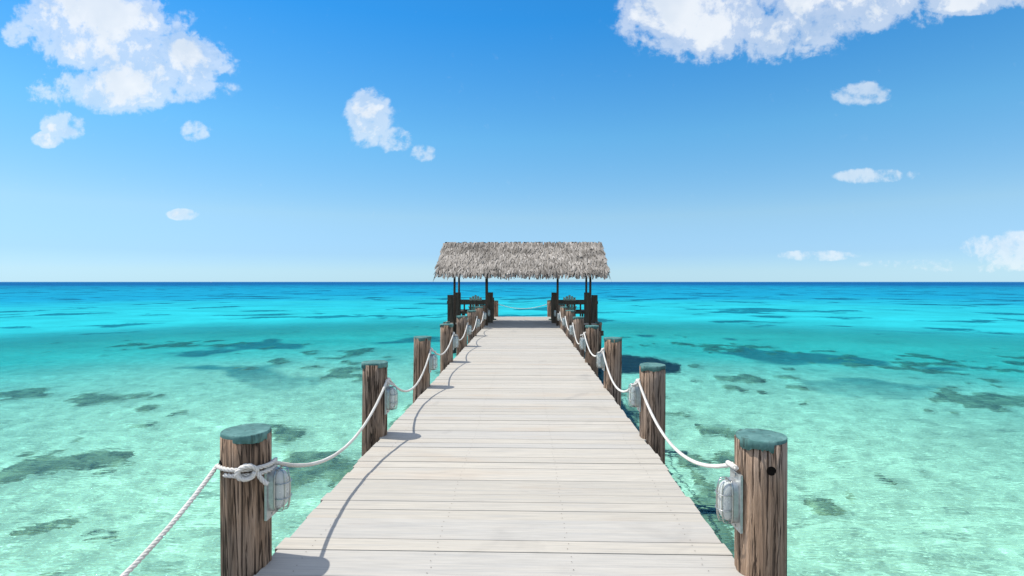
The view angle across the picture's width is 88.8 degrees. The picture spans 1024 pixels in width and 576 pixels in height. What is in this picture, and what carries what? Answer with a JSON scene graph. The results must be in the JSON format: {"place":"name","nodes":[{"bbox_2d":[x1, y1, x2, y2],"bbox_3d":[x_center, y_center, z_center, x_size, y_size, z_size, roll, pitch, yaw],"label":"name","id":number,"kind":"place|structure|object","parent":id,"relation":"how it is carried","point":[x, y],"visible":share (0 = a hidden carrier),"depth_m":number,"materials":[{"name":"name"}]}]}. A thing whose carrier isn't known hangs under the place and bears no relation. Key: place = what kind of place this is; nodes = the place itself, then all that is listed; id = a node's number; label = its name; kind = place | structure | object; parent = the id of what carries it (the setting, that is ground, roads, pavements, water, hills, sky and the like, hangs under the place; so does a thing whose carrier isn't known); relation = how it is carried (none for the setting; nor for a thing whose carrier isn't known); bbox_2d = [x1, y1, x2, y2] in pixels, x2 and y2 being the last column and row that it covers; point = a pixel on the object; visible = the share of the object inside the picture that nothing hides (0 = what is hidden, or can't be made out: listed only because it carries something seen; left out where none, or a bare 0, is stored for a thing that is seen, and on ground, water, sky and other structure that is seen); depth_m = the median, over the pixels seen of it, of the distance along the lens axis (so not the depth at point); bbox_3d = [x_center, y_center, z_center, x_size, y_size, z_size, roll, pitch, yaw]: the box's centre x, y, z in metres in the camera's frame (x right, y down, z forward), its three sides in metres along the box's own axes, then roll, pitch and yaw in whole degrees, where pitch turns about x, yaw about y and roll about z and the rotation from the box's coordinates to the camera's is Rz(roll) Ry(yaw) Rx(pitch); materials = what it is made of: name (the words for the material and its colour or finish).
{"place":"outdoors","nodes":[
{"label":"outdoors","id":0,"kind":"place"},
{"bbox_2d":[254,317,743,575],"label":"pier deck","id":1,"kind":"structure","parent":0,"point":[512,446],"depth_m":4.23,"materials":[{"name":"beige wood"}]},
{"bbox_2d":[468,295,481,309],"bbox_3d":[-1.556,0.868,22.530,0.660,1.115,0.677,0,1,-6],"label":"chair","id":2,"kind":"object","parent":1,"relation":"on","point":[475,297],"visible":0.27,"depth_m":22.79,"materials":[{"name":"paint"}]},
{"bbox_2d":[447,274,597,332],"bbox_3d":[0.421,0.463,21.524,6.300,2.753,3.340,0,1,2],"label":"gazebo frame","id":3,"kind":"object","parent":1,"relation":"on","point":[589,311],"visible":0.59,"depth_m":21.46,"materials":[{"name":"brown wood"}]},
{"bbox_2d":[433,242,610,280],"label":"thatch roof","id":4,"kind":"structure","parent":3,"relation":"on","point":[525,260],"depth_m":20.07,"materials":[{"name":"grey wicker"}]},
{"bbox_2d":[558,311,738,470],"bbox_3d":[1.531,1.133,12.011,0.148,0.440,17.934,0,1,2],"label":"hand rope","id":5,"kind":"object","parent":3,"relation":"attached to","point":[730,464],"visible":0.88,"depth_m":4.80,"materials":[{"name":"white fabric"}]},
{"bbox_2d":[563,295,576,315],"bbox_3d":[2.448,0.869,22.424,0.660,1.115,0.677,0,1,10],"label":"chair","id":6,"kind":"object","parent":1,"relation":"on","point":[569,297],"visible":0.3,"depth_m":22.68,"materials":[{"name":"paint"}]},
{"bbox_2d":[0,282,1023,575],"bbox_3d":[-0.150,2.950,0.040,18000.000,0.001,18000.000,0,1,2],"label":"sea water","id":7,"kind":"structure","parent":0,"point":[892,412],"depth_m":13.19,"materials":[{"name":"teal liquid"}]},
{"bbox_2d":[219,423,271,575],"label":"pile","id":8,"kind":"object","parent":7,"relation":"in","point":[245,539],"visible":0.94,"depth_m":3.04,"materials":[{"name":"brown wood"}]},
{"bbox_2d":[264,457,291,520],"bbox_3d":[-1.401,1.214,3.164,0.129,0.335,0.135,0,0,2],"label":"bulkhead lamp","id":9,"kind":"object","parent":8,"relation":"attached to","point":[277,493],"visible":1,"depth_m":3.12,"materials":[{"name":"metal"}]},
{"bbox_2d":[120,311,483,575],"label":"hand rope","id":10,"kind":"object","parent":8,"relation":"attached to","point":[237,474],"visible":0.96,"depth_m":3.01,"materials":[{"name":"white fabric"}]},
{"bbox_2d":[361,360,387,455],"bbox_3d":[-1.543,2.647,5.838,0.360,3.663,0.286,1,1,43],"label":"pile","id":11,"kind":"object","parent":7,"relation":"in","point":[374,378],"visible":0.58,"depth_m":5.68,"materials":[{"name":"brown wood"}]},
{"bbox_2d":[385,383,397,414],"bbox_3d":[-1.331,1.224,5.811,0.129,0.335,0.135,0,0,4],"label":"bulkhead lamp","id":12,"kind":"object","parent":11,"relation":"attached to","point":[391,397],"visible":0.99,"depth_m":5.77,"materials":[{"name":"metal"}]},
{"bbox_2d":[413,336,430,402],"bbox_3d":[-1.482,2.615,8.467,0.360,3.663,0.302,0,1,-17],"label":"pile","id":13,"kind":"object","parent":7,"relation":"in","point":[422,345],"visible":0.37,"depth_m":8.34,"materials":[{"name":"brown wood"}]},
{"bbox_2d":[429,354,437,372],"bbox_3d":[-1.262,1.194,8.433,0.129,0.335,0.135,0,1,1],"label":"bulkhead lamp","id":14,"kind":"object","parent":13,"relation":"attached to","point":[433,361],"visible":0.98,"depth_m":8.39,"materials":[{"name":"metal"}]},
{"bbox_2d":[440,323,452,373],"bbox_3d":[-1.394,2.587,11.142,0.292,3.653,0.366,0,1,-18],"label":"pile","id":15,"kind":"object","parent":7,"relation":"in","point":[446,333],"visible":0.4,"depth_m":10.98,"materials":[{"name":"brown wood"}]},
{"bbox_2d":[453,335,458,349],"bbox_3d":[-1.190,1.149,11.126,0.129,0.335,0.135,0,0,1],"label":"bulkhead lamp","id":16,"kind":"object","parent":15,"relation":"attached to","point":[455,341],"visible":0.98,"depth_m":11.09,"materials":[{"name":"metal"}]},
{"bbox_2d":[456,315,467,356],"bbox_3d":[-1.323,2.555,13.780,0.314,3.654,0.297,0,1,34],"label":"pile","id":17,"kind":"object","parent":7,"relation":"in","point":[461,322],"visible":0.34,"depth_m":13.63,"materials":[{"name":"brown wood"}]},
{"bbox_2d":[467,325,471,335],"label":"bulkhead lamp","id":18,"kind":"object","parent":17,"relation":"attached to","point":[469,331],"visible":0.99,"depth_m":13.72,"materials":[{"name":"metal"}]},
{"bbox_2d":[467,310,476,342],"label":"pile","id":19,"kind":"object","parent":7,"relation":"in","point":[471,318],"visible":0.34,"depth_m":16.28,"materials":[{"name":"brown wood"}]},
{"bbox_2d":[476,319,480,327],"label":"bulkhead lamp","id":20,"kind":"object","parent":19,"relation":"attached to","point":[478,322],"visible":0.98,"depth_m":16.34,"materials":[{"name":"metal"}]},
{"bbox_2d":[475,306,482,332],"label":"pile","id":21,"kind":"object","parent":7,"relation":"in","point":[479,311],"visible":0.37,"depth_m":18.84,"materials":[{"name":"brown wood"}]},
{"bbox_2d":[480,304,484,326],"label":"pile","id":22,"kind":"object","parent":7,"relation":"in","point":[483,305],"visible":0.18,"depth_m":20.87,"materials":[{"name":"brown wood"}]},
{"bbox_2d":[494,300,497,316],"bbox_3d":[-0.801,2.421,25.465,0.328,3.636,0.331,0,1,34],"label":"wooden post","id":23,"kind":"object","parent":7,"relation":"in","point":[495,308],"visible":0.23,"depth_m":25.34,"materials":[{"name":"brown wood"}]},
{"bbox_2d":[547,300,550,316],"bbox_3d":[1.866,2.409,25.407,0.322,3.660,0.308,-1,1,-40],"label":"wooden post","id":24,"kind":"object","parent":7,"relation":"in","point":[548,308],"visible":0.24,"depth_m":25.27,"materials":[{"name":"brown wood"}]},
{"bbox_2d":[560,307,567,333],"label":"pile","id":25,"kind":"object","parent":7,"relation":"in","point":[563,313],"visible":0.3,"depth_m":18.74,"materials":[{"name":"brown wood"}]},
{"bbox_2d":[566,310,574,342],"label":"pile","id":26,"kind":"object","parent":7,"relation":"in","point":[569,316],"visible":0.25,"depth_m":16.20,"materials":[{"name":"brown wood"}]},
{"bbox_2d":[562,318,565,326],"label":"bulkhead lamp","id":27,"kind":"object","parent":26,"relation":"attached to","point":[563,322],"visible":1,"depth_m":16.29,"materials":[{"name":"metal"}]},
{"bbox_2d":[573,316,584,358],"bbox_3d":[1.765,2.566,13.700,0.363,3.633,0.280,0,1,-28],"label":"pile","id":28,"kind":"object","parent":7,"relation":"in","point":[578,321],"visible":0.3,"depth_m":13.56,"materials":[{"name":"brown wood"}]},
{"bbox_2d":[569,325,573,336],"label":"bulkhead lamp","id":29,"kind":"object","parent":28,"relation":"attached to","point":[571,331],"visible":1,"depth_m":13.61,"materials":[{"name":"metal"}]},
{"bbox_2d":[585,325,598,376],"bbox_3d":[1.661,2.603,11.042,0.344,3.625,0.282,0,1,-4],"label":"pile","id":30,"kind":"object","parent":7,"relation":"in","point":[592,334],"visible":0.35,"depth_m":10.90,"materials":[{"name":"brown wood"}]},
{"bbox_2d":[579,337,585,351],"bbox_3d":[1.477,1.163,10.984,0.129,0.335,0.135,0,2,0],"label":"bulkhead lamp","id":31,"kind":"object","parent":30,"relation":"attached to","point":[582,343],"visible":0.98,"depth_m":10.94,"materials":[{"name":"metal"}]},
{"bbox_2d":[595,322,601,351],"bbox_3d":[3.494,2.839,21.295,0.332,2.902,0.282,0,1,3],"label":"wooden post","id":32,"kind":"object","parent":7,"relation":"in","point":[600,336],"visible":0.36,"depth_m":21.16,"materials":[{"name":"brown wood"}]},
{"bbox_2d":[604,337,621,407],"bbox_3d":[1.596,2.620,8.398,0.319,3.656,0.308,0,1,-6],"label":"pile","id":33,"kind":"object","parent":7,"relation":"in","point":[613,350],"visible":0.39,"depth_m":8.25,"materials":[{"name":"brown wood"}]},
{"bbox_2d":[596,350,604,370],"bbox_3d":[1.407,1.150,8.356,0.129,0.335,0.135,0,1,0],"label":"bulkhead lamp","id":34,"kind":"object","parent":33,"relation":"attached to","point":[600,362],"visible":0.99,"depth_m":8.31,"materials":[{"name":"metal"}]},
{"bbox_2d":[639,362,665,463],"bbox_3d":[1.538,2.657,5.752,0.282,3.646,0.312,0,1,15],"label":"pile","id":35,"kind":"object","parent":7,"relation":"in","point":[652,376],"visible":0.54,"depth_m":5.61,"materials":[{"name":"brown wood"}]},
{"bbox_2d":[628,380,640,411],"bbox_3d":[1.337,1.179,5.752,0.129,0.335,0.135,0,0,2],"label":"bulkhead lamp","id":36,"kind":"object","parent":35,"relation":"attached to","point":[634,398],"visible":0.9,"depth_m":5.71,"materials":[{"name":"metal"}]},
{"bbox_2d":[734,428,787,575],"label":"pile","id":37,"kind":"object","parent":7,"relation":"in","point":[760,462],"visible":0.98,"depth_m":2.97,"materials":[{"name":"brown wood"}]},
{"bbox_2d":[715,468,742,533],"bbox_3d":[1.266,1.250,3.083,0.129,0.335,0.135,0,1,-2],"label":"bulkhead lamp","id":38,"kind":"object","parent":37,"relation":"attached to","point":[729,499],"visible":1,"depth_m":3.04,"materials":[{"name":"metal"}]},
{"bbox_2d":[0,0,1023,281],"label":"sky","id":39,"kind":"structure","parent":0,"point":[141,140],"materials":[{"name":"blue"}]}
]}

